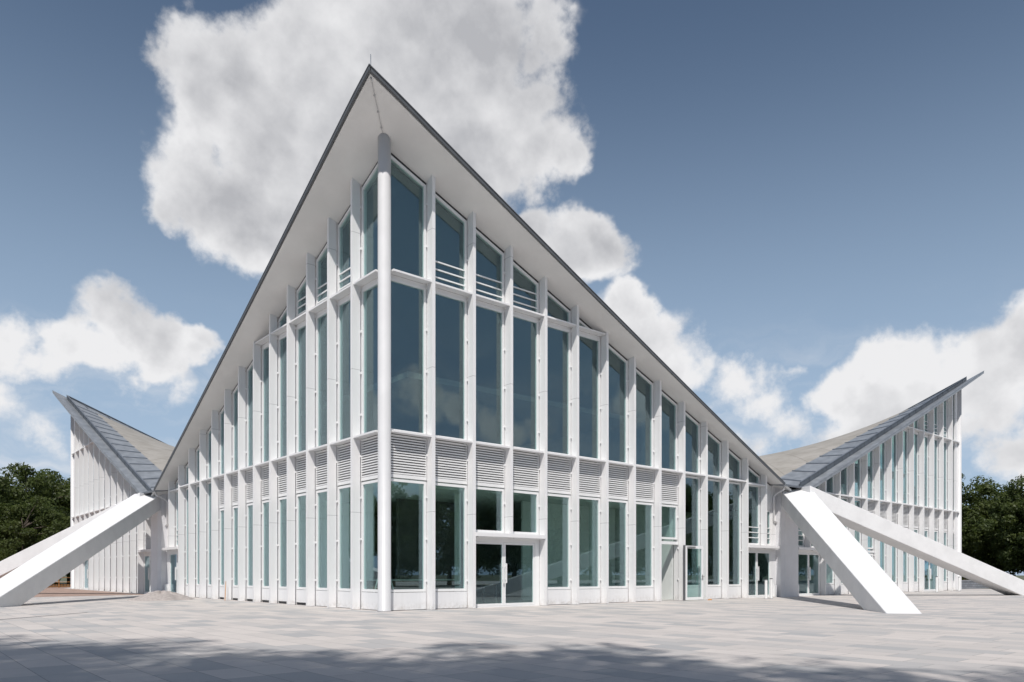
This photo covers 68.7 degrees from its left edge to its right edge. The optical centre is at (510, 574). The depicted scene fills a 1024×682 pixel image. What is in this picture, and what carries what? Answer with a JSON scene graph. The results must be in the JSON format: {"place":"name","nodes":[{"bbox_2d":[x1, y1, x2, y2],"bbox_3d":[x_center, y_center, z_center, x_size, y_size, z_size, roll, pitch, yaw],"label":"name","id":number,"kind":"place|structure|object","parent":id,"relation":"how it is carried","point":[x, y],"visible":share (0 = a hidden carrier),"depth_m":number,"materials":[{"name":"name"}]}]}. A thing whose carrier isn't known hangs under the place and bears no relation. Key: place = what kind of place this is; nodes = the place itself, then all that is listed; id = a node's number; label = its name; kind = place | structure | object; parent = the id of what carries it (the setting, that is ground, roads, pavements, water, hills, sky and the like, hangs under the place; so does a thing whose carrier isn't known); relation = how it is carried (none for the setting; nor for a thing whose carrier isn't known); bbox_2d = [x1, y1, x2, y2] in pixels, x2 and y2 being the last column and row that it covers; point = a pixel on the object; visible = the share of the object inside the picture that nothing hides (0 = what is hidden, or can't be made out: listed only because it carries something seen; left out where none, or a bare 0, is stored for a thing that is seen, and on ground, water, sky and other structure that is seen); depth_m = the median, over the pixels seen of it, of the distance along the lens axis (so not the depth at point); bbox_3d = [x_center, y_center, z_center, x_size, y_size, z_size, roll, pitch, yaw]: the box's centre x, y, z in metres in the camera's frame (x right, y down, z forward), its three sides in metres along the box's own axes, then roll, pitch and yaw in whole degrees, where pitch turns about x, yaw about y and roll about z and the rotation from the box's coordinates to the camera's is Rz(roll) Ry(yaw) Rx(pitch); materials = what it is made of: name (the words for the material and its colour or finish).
{"place":"outdoors","nodes":[
{"label":"outdoors","id":0,"kind":"place"},
{"bbox_2d":[34,587,142,596],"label":"earth strip","id":1,"kind":"object","parent":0,"point":[54,591],"visible":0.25,"depth_m":45.04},
{"bbox_2d":[0,495,70,560],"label":"tree","id":2,"kind":"object","parent":1,"relation":"on","point":[52,520],"visible":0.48,"depth_m":65.75,"materials":[{"name":"green plant"}]},
{"bbox_2d":[49,577,70,587],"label":"site fence","id":3,"kind":"object","parent":1,"relation":"on","point":[58,586],"visible":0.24,"depth_m":64.09,"materials":[{"name":"orange wood"}]},
{"bbox_2d":[0,581,1023,681],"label":"plaza","id":4,"kind":"structure","parent":0,"point":[969,635],"depth_m":12.95,"materials":[{"name":"concrete"}]},
{"bbox_2d":[128,590,193,600],"bbox_3d":[-15.887,0.953,33.957,2.754,0.457,2.553,0,0,-11],"label":"sand heap","id":5,"kind":"object","parent":4,"relation":"on","point":[158,595],"visible":0.99,"depth_m":33.43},
{"bbox_2d":[0,54,1023,613],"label":"exhibition hall","id":6,"kind":"structure","parent":4,"relation":"on","point":[440,360],"depth_m":31.00,"materials":[{"name":"metal"}]},
{"bbox_2d":[104,455,104,507],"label":"upper window","id":7,"kind":"structure","parent":6,"relation":"in","point":[104,455],"depth_m":52.34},
{"bbox_2d":[122,536,122,582],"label":"ground window","id":8,"kind":"structure","parent":6,"relation":"in","point":[122,536],"depth_m":48.56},
{"bbox_2d":[129,531,129,582],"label":"ground window","id":9,"kind":"structure","parent":6,"relation":"in","point":[129,531],"depth_m":47.26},
{"bbox_2d":[136,526,136,583],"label":"ground window","id":10,"kind":"structure","parent":6,"relation":"in","point":[136,526],"depth_m":45.99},
{"bbox_2d":[137,526,137,583],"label":"ground window","id":11,"kind":"structure","parent":6,"relation":"in","point":[137,526],"depth_m":45.83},
{"bbox_2d":[144,555,149,592],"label":"door","id":12,"kind":"structure","parent":6,"relation":"in","point":[144,555],"depth_m":44.52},
{"bbox_2d":[170,553,176,592],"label":"door","id":13,"kind":"structure","parent":6,"relation":"in","point":[171,554],"depth_m":40.64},
{"bbox_2d":[176,492,177,545],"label":"window frame","id":14,"kind":"structure","parent":6,"relation":"in","point":[176,492],"depth_m":39.95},
{"bbox_2d":[186,486,195,585],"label":"window frame","id":15,"kind":"structure","parent":6,"relation":"in","point":[195,486],"depth_m":38.69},
{"bbox_2d":[186,452,195,483],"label":"upper window","id":16,"kind":"structure","parent":6,"relation":"in","point":[195,452],"depth_m":38.65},
{"bbox_2d":[196,483,206,585],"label":"window frame","id":17,"kind":"structure","parent":6,"relation":"in","point":[197,486],"depth_m":37.42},
{"bbox_2d":[196,434,206,480],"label":"upper window","id":18,"kind":"structure","parent":6,"relation":"in","point":[197,451],"depth_m":37.42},
{"bbox_2d":[207,479,218,585],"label":"window frame","id":19,"kind":"structure","parent":6,"relation":"in","point":[208,483],"depth_m":36.15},
{"bbox_2d":[207,415,218,477],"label":"upper window","id":20,"kind":"structure","parent":6,"relation":"in","point":[208,433],"depth_m":36.15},
{"bbox_2d":[220,508,223,586],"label":"window frame","id":21,"kind":"structure","parent":6,"relation":"in","point":[221,510],"depth_m":34.87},
{"bbox_2d":[220,407,223,473],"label":"upper window","id":22,"kind":"structure","parent":6,"relation":"in","point":[222,411],"depth_m":34.87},
{"bbox_2d":[233,506,237,586],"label":"window frame","id":23,"kind":"structure","parent":6,"relation":"in","point":[234,507],"depth_m":33.63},
{"bbox_2d":[233,385,237,470],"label":"upper window","id":24,"kind":"structure","parent":6,"relation":"in","point":[236,389],"depth_m":33.63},
{"bbox_2d":[247,503,252,587],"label":"window frame","id":25,"kind":"structure","parent":6,"relation":"in","point":[250,504],"depth_m":32.35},
{"bbox_2d":[247,361,252,466],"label":"upper window","id":26,"kind":"structure","parent":6,"relation":"in","point":[251,365],"depth_m":32.35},
{"bbox_2d":[262,498,277,588],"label":"window frame","id":27,"kind":"structure","parent":6,"relation":"in","point":[266,501],"depth_m":31.08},
{"bbox_2d":[262,340,277,461],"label":"upper window","id":28,"kind":"structure","parent":6,"relation":"in","point":[264,348],"depth_m":31.08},
{"bbox_2d":[278,496,286,588],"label":"window frame","id":29,"kind":"structure","parent":6,"relation":"in","point":[282,498],"depth_m":29.81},
{"bbox_2d":[278,334,286,457],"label":"upper window","id":30,"kind":"structure","parent":6,"relation":"in","point":[281,338],"depth_m":29.81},
{"bbox_2d":[278,307,286,334],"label":"top window","id":31,"kind":"structure","parent":6,"relation":"in","point":[283,315],"depth_m":29.70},
{"bbox_2d":[296,493,305,589],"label":"window frame","id":32,"kind":"structure","parent":6,"relation":"in","point":[298,496],"depth_m":28.54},
{"bbox_2d":[296,322,305,452],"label":"upper window","id":33,"kind":"structure","parent":6,"relation":"in","point":[300,327],"depth_m":28.54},
{"bbox_2d":[296,277,305,320],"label":"top window","id":34,"kind":"structure","parent":6,"relation":"in","point":[303,283],"depth_m":28.49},
{"bbox_2d":[316,489,326,589],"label":"window frame","id":35,"kind":"structure","parent":6,"relation":"in","point":[318,492],"depth_m":27.28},
{"bbox_2d":[316,310,326,446],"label":"upper window","id":36,"kind":"structure","parent":6,"relation":"in","point":[324,313],"depth_m":27.28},
{"bbox_2d":[316,244,326,310],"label":"top window","id":37,"kind":"structure","parent":6,"relation":"in","point":[324,250],"depth_m":27.25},
{"bbox_2d":[338,485,349,590],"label":"window frame","id":38,"kind":"structure","parent":6,"relation":"in","point":[340,488],"depth_m":26.00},
{"bbox_2d":[338,297,349,440],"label":"upper window","id":39,"kind":"structure","parent":6,"relation":"in","point":[347,300],"depth_m":26.00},
{"bbox_2d":[338,207,349,297],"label":"top window","id":40,"kind":"structure","parent":6,"relation":"in","point":[347,214],"depth_m":25.99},
{"bbox_2d":[362,479,377,591],"bbox_3d":[-4.423,-1.233,24.256,0.100,3.610,1.429,0,0,-40],"label":"window frame","id":41,"kind":"structure","parent":6,"relation":"in","point":[364,484],"depth_m":24.72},
{"bbox_2d":[362,281,377,433],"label":"upper window","id":42,"kind":"structure","parent":6,"relation":"in","point":[374,284],"depth_m":24.72,"materials":[{"name":"metal"}]},
{"bbox_2d":[362,163,377,284],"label":"top window","id":43,"kind":"structure","parent":6,"relation":"in","point":[375,169],"depth_m":24.72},
{"bbox_2d":[391,478,425,591],"bbox_3d":[-3.340,-1.233,24.168,1.429,3.610,0.100,0,0,-40],"label":"window frame","id":44,"kind":"structure","parent":6,"relation":"in","point":[423,483],"depth_m":24.57,"materials":[{"name":"metal"}]},
{"bbox_2d":[391,277,425,433],"bbox_3d":[-3.340,-6.963,24.168,1.429,4.870,0.100,0,0,-40],"label":"upper window","id":45,"kind":"structure","parent":6,"relation":"in","point":[423,289],"depth_m":24.57,"materials":[{"name":"metal"}]},
{"bbox_2d":[391,155,425,277],"bbox_3d":[-3.340,-11.437,24.168,1.429,3.747,0.100,0,0,-40],"label":"top window","id":46,"kind":"structure","parent":6,"relation":"in","point":[393,159],"depth_m":24.56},
{"bbox_2d":[367,579,453,592],"bbox_3d":[-3.848,0.660,28.999,3.720,0.930,0.840,0,0,-40],"label":"reception counter","id":47,"kind":"object","parent":6,"relation":"on","point":[415,583],"visible":0.42,"depth_m":28.57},
{"bbox_2d":[435,483,466,591],"bbox_3d":[-2.112,-1.233,25.212,1.539,3.610,0.100,0,0,-40],"label":"window frame","id":48,"kind":"structure","parent":6,"relation":"in","point":[464,487],"depth_m":25.64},
{"bbox_2d":[435,291,466,439],"bbox_3d":[-2.112,-6.963,25.212,1.539,4.870,0.100,0,0,-40],"label":"upper window","id":49,"kind":"structure","parent":6,"relation":"in","point":[464,301],"depth_m":25.64,"materials":[{"name":"metal"}]},
{"bbox_2d":[435,194,466,290],"bbox_3d":[-2.112,-11.131,25.212,1.539,3.135,0.100,0,0,-40],"label":"top window","id":50,"kind":"structure","parent":6,"relation":"in","point":[437,197],"depth_m":25.58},
{"bbox_2d":[450,584,497,602],"bbox_3d":[-1.387,0.755,28.728,0.800,0.740,1.800,0,0,44],"label":"table","id":51,"kind":"object","parent":6,"relation":"on","point":[452,586],"visible":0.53,"depth_m":29.05,"materials":[{"name":"grey plastic"}]},
{"bbox_2d":[476,486,503,532],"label":"window frame","id":52,"kind":"structure","parent":6,"relation":"in","point":[479,488],"depth_m":26.67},
{"bbox_2d":[476,303,503,444],"bbox_3d":[-0.842,-6.963,26.291,1.539,4.870,0.100,0,0,-40],"label":"upper window","id":53,"kind":"structure","parent":6,"relation":"in","point":[477,304],"depth_m":26.73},
{"bbox_2d":[476,229,503,301],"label":"top window","id":54,"kind":"structure","parent":6,"relation":"in","point":[478,233],"depth_m":26.52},
{"bbox_2d":[476,541,504,605],"bbox_3d":[-0.776,-0.013,26.235,1.424,2.240,0.140,0,0,-40],"label":"door","id":55,"kind":"structure","parent":6,"relation":"in","point":[501,543],"depth_m":26.67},
{"bbox_2d":[504,542,534,604],"bbox_3d":[0.335,-0.013,27.180,1.474,2.240,0.140,0,0,-40],"label":"door","id":56,"kind":"structure","parent":6,"relation":"in","point":[531,544],"depth_m":27.41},
{"bbox_2d":[513,490,538,534],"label":"window frame","id":57,"kind":"structure","parent":6,"relation":"in","point":[536,494],"depth_m":27.79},
{"bbox_2d":[513,314,538,450],"bbox_3d":[0.428,-6.963,27.370,1.539,4.870,0.100,0,0,-40],"label":"upper window","id":58,"kind":"structure","parent":6,"relation":"in","point":[536,322],"depth_m":27.80,"materials":[{"name":"metal"}]},
{"bbox_2d":[513,262,538,312],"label":"top window","id":59,"kind":"structure","parent":6,"relation":"in","point":[516,266],"depth_m":27.57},
{"bbox_2d":[547,493,570,589],"bbox_3d":[1.698,-1.233,28.449,1.539,3.610,0.100,0,0,-40],"label":"window frame","id":60,"kind":"structure","parent":6,"relation":"in","point":[568,497],"depth_m":28.88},
{"bbox_2d":[547,324,570,454],"bbox_3d":[1.698,-6.963,28.449,1.539,4.870,0.100,0,0,-40],"label":"upper window","id":61,"kind":"structure","parent":6,"relation":"in","point":[568,332],"depth_m":28.88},
{"bbox_2d":[547,291,570,322],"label":"top window","id":62,"kind":"structure","parent":6,"relation":"in","point":[549,295],"depth_m":28.65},
{"bbox_2d":[579,496,599,588],"bbox_3d":[2.968,-1.233,29.529,1.539,3.610,0.100,0,0,-40],"label":"window frame","id":63,"kind":"structure","parent":6,"relation":"in","point":[587,498],"depth_m":29.95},
{"bbox_2d":[579,333,599,458],"bbox_3d":[2.968,-6.963,29.529,1.539,4.870,0.100,0,0,-40],"label":"upper window","id":64,"kind":"structure","parent":6,"relation":"in","point":[580,335],"depth_m":29.96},
{"bbox_2d":[609,499,627,587],"bbox_3d":[4.238,-1.233,30.608,1.539,3.610,0.100,0,0,-40],"label":"window frame","id":65,"kind":"structure","parent":6,"relation":"in","point":[610,500],"depth_m":31.05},
{"bbox_2d":[609,346,627,462],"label":"upper window","id":66,"kind":"structure","parent":6,"relation":"in","point":[611,349],"depth_m":31.05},
{"bbox_2d":[636,502,652,587],"bbox_3d":[5.508,-1.233,31.687,1.539,3.610,0.100,0,0,-40],"label":"window frame","id":67,"kind":"structure","parent":6,"relation":"in","point":[641,503],"depth_m":32.12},
{"bbox_2d":[636,369,652,466],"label":"upper window","id":68,"kind":"structure","parent":6,"relation":"in","point":[642,376],"depth_m":32.12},
{"bbox_2d":[662,504,676,539],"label":"window frame","id":69,"kind":"structure","parent":6,"relation":"in","point":[663,505],"depth_m":33.18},
{"bbox_2d":[662,392,676,470],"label":"upper window","id":70,"kind":"structure","parent":6,"relation":"in","point":[665,396],"depth_m":33.18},
{"bbox_2d":[685,475,699,586],"bbox_3d":[8.048,-1.933,33.846,1.539,5.010,0.100,0,0,-40],"label":"window frame","id":71,"kind":"structure","parent":6,"relation":"in","point":[698,478],"depth_m":34.28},
{"bbox_2d":[685,412,699,473],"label":"upper window","id":72,"kind":"structure","parent":6,"relation":"in","point":[688,416],"depth_m":34.27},
{"bbox_2d":[686,546,703,599],"bbox_3d":[8.160,-0.064,33.226,1.220,2.390,0.155,0,0,-37],"label":"door","id":73,"kind":"structure","parent":6,"relation":"in","point":[690,547],"depth_m":33.54,"materials":[{"name":"metal"}]},
{"bbox_2d":[708,478,720,586],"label":"window frame","id":74,"kind":"structure","parent":6,"relation":"in","point":[719,481],"depth_m":35.35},
{"bbox_2d":[708,432,720,476],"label":"upper window","id":75,"kind":"structure","parent":6,"relation":"in","point":[711,436],"depth_m":35.35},
{"bbox_2d":[729,481,740,585],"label":"window frame","id":76,"kind":"structure","parent":6,"relation":"in","point":[739,484],"depth_m":36.44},
{"bbox_2d":[729,450,740,479],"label":"upper window","id":77,"kind":"structure","parent":6,"relation":"in","point":[739,461],"depth_m":36.43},
{"bbox_2d":[749,551,757,596],"bbox_3d":[11.825,-0.013,36.943,1.165,2.240,0.140,0,0,-40],"label":"door","id":78,"kind":"structure","parent":6,"relation":"in","point":[756,567],"depth_m":37.30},
{"bbox_2d":[749,485,759,544],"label":"window frame","id":79,"kind":"structure","parent":6,"relation":"in","point":[758,488],"depth_m":37.53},
{"bbox_2d":[749,468,759,483],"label":"upper window","id":80,"kind":"structure","parent":6,"relation":"in","point":[758,478],"depth_m":37.36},
{"bbox_2d":[757,552,769,595],"bbox_3d":[12.740,-0.013,37.721,1.215,2.240,0.140,0,0,-40],"label":"door","id":81,"kind":"structure","parent":6,"relation":"in","point":[757,552],"depth_m":38.09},
{"bbox_2d":[767,510,770,545],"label":"window frame","id":82,"kind":"structure","parent":6,"relation":"in","point":[769,511],"depth_m":38.20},
{"bbox_2d":[798,530,803,546],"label":"window frame","id":83,"kind":"structure","parent":6,"relation":"in","point":[802,535],"depth_m":40.34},
{"bbox_2d":[798,553,809,594],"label":"door","id":84,"kind":"structure","parent":6,"relation":"in","point":[808,568],"depth_m":40.59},
{"bbox_2d":[809,553,818,594],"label":"door","id":85,"kind":"structure","parent":6,"relation":"in","point":[809,553],"depth_m":41.30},
{"bbox_2d":[842,467,847,494],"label":"upper window","id":86,"kind":"structure","parent":6,"relation":"in","point":[846,469],"depth_m":43.59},
{"bbox_2d":[855,499,860,543],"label":"window frame","id":87,"kind":"structure","parent":6,"relation":"in","point":[855,499],"depth_m":44.66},
{"bbox_2d":[856,458,860,496],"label":"upper window","id":88,"kind":"structure","parent":6,"relation":"in","point":[860,458],"depth_m":44.66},
{"bbox_2d":[870,450,873,498],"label":"upper window","id":89,"kind":"structure","parent":6,"relation":"in","point":[872,452],"depth_m":45.77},
{"bbox_2d":[883,543,884,570],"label":"window frame","id":90,"kind":"structure","parent":6,"relation":"in","point":[883,543],"depth_m":46.81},
{"bbox_2d":[883,442,884,500],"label":"upper window","id":91,"kind":"structure","parent":6,"relation":"in","point":[884,442],"depth_m":46.81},
{"bbox_2d":[892,434,896,501],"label":"upper window","id":92,"kind":"structure","parent":6,"relation":"in","point":[896,434],"depth_m":47.89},
{"bbox_2d":[894,548,896,582],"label":"window frame","id":93,"kind":"structure","parent":6,"relation":"in","point":[895,548],"depth_m":47.89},
{"bbox_2d":[903,527,907,582],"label":"window frame","id":94,"kind":"structure","parent":6,"relation":"in","point":[904,527],"depth_m":48.98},
{"bbox_2d":[903,429,907,503],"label":"upper window","id":95,"kind":"structure","parent":6,"relation":"in","point":[906,431],"depth_m":48.98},
{"bbox_2d":[908,528,917,582],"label":"window frame","id":96,"kind":"structure","parent":6,"relation":"in","point":[908,528],"depth_m":50.05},
{"bbox_2d":[908,432,917,504],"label":"upper window","id":97,"kind":"structure","parent":6,"relation":"in","point":[916,434],"depth_m":50.05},
{"bbox_2d":[914,569,927,588],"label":"door","id":98,"kind":"structure","parent":6,"relation":"in","point":[925,578],"depth_m":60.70,"materials":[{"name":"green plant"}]},
{"bbox_2d":[924,435,927,506],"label":"upper window","id":99,"kind":"structure","parent":6,"relation":"in","point":[926,437],"depth_m":51.13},
{"bbox_2d":[924,413,927,431],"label":"top window","id":100,"kind":"structure","parent":6,"relation":"in","point":[926,421],"depth_m":51.13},
{"bbox_2d":[924,562,930,590],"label":"door","id":101,"kind":"structure","parent":6,"relation":"in","point":[929,570],"depth_m":51.24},
{"bbox_2d":[934,438,937,507],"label":"upper window","id":102,"kind":"structure","parent":6,"relation":"in","point":[936,440],"depth_m":52.21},
{"bbox_2d":[934,406,937,434],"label":"top window","id":103,"kind":"structure","parent":6,"relation":"in","point":[936,424],"depth_m":52.21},
{"bbox_2d":[938,531,946,581],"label":"window frame","id":104,"kind":"structure","parent":6,"relation":"in","point":[945,532],"depth_m":53.28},
{"bbox_2d":[938,440,946,509],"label":"upper window","id":105,"kind":"structure","parent":6,"relation":"in","point":[938,440],"depth_m":53.28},
{"bbox_2d":[938,400,946,437],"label":"top window","id":106,"kind":"structure","parent":6,"relation":"in","point":[945,427],"depth_m":53.28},
{"bbox_2d":[953,444,953,510],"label":"upper window","id":107,"kind":"structure","parent":6,"relation":"in","point":[953,444],"depth_m":54.36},
{"bbox_2d":[953,395,953,439],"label":"top window","id":108,"kind":"structure","parent":6,"relation":"in","point":[953,395],"depth_m":54.36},
{"bbox_2d":[764,579,767,598],"bbox_3d":[12.114,0.699,35.542,0.199,0.925,0.199,0,0,-40],"label":"door button post","id":109,"kind":"object","parent":4,"relation":"on","point":[766,588],"depth_m":35.49,"materials":[{"name":"grey plastic"}]},
{"bbox_2d":[769,578,772,598],"bbox_3d":[12.457,0.674,35.833,0.199,0.975,0.199,0,0,-40],"label":"door button post","id":110,"kind":"object","parent":4,"relation":"on","point":[771,588],"depth_m":35.79,"materials":[{"name":"grey plastic"}]},
{"bbox_2d":[938,580,987,588],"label":"wall","id":111,"kind":"structure","parent":4,"relation":"on","point":[968,584],"depth_m":59.53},
{"bbox_2d":[0,0,1023,574],"label":"sky","id":112,"kind":"structure","parent":0,"point":[810,212],"materials":[{"name":"blue"}]},
{"bbox_2d":[51,581,989,588],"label":"lawn","id":113,"kind":"structure","parent":0,"point":[63,583],"depth_m":84.36,"materials":[{"name":"green plant"}]},
{"bbox_2d":[0,466,56,552],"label":"tree","id":114,"kind":"object","parent":113,"relation":"on","point":[5,487],"visible":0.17,"depth_m":69.95,"materials":[{"name":"green plant"}]},
{"bbox_2d":[0,462,93,576],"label":"tree","id":115,"kind":"object","parent":113,"relation":"on","point":[39,483],"visible":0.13,"depth_m":76.58,"materials":[{"name":"green plant"}]},
{"bbox_2d":[32,469,93,584],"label":"tree","id":116,"kind":"object","parent":113,"relation":"on","point":[60,486],"visible":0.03,"depth_m":81.98,"materials":[{"name":"green plant"}]},
{"bbox_2d":[892,473,1023,571],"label":"tree","id":117,"kind":"object","parent":113,"relation":"on","point":[977,541],"visible":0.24,"depth_m":78.04,"materials":[{"name":"green plant"}]},
{"bbox_2d":[962,480,1022,579],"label":"tree","id":118,"kind":"object","parent":113,"relation":"on","point":[994,484],"visible":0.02,"depth_m":93.01,"materials":[{"name":"green plant"}]},
{"bbox_2d":[963,474,1023,571],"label":"tree","id":119,"kind":"object","parent":113,"relation":"on","point":[1002,544],"visible":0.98,"depth_m":74.02,"materials":[{"name":"green plant"}]},
{"bbox_2d":[980,531,1023,575],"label":"tree","id":120,"kind":"object","parent":113,"relation":"on","point":[1001,567],"visible":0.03,"depth_m":80.06,"materials":[{"name":"green plant"}]},
{"bbox_2d":[57,575,1023,580],"bbox_3d":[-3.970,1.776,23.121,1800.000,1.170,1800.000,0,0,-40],"label":"ground","id":121,"kind":"structure","parent":0,"point":[1017,576],"depth_m":276.33,"materials":[{"name":"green plant"}]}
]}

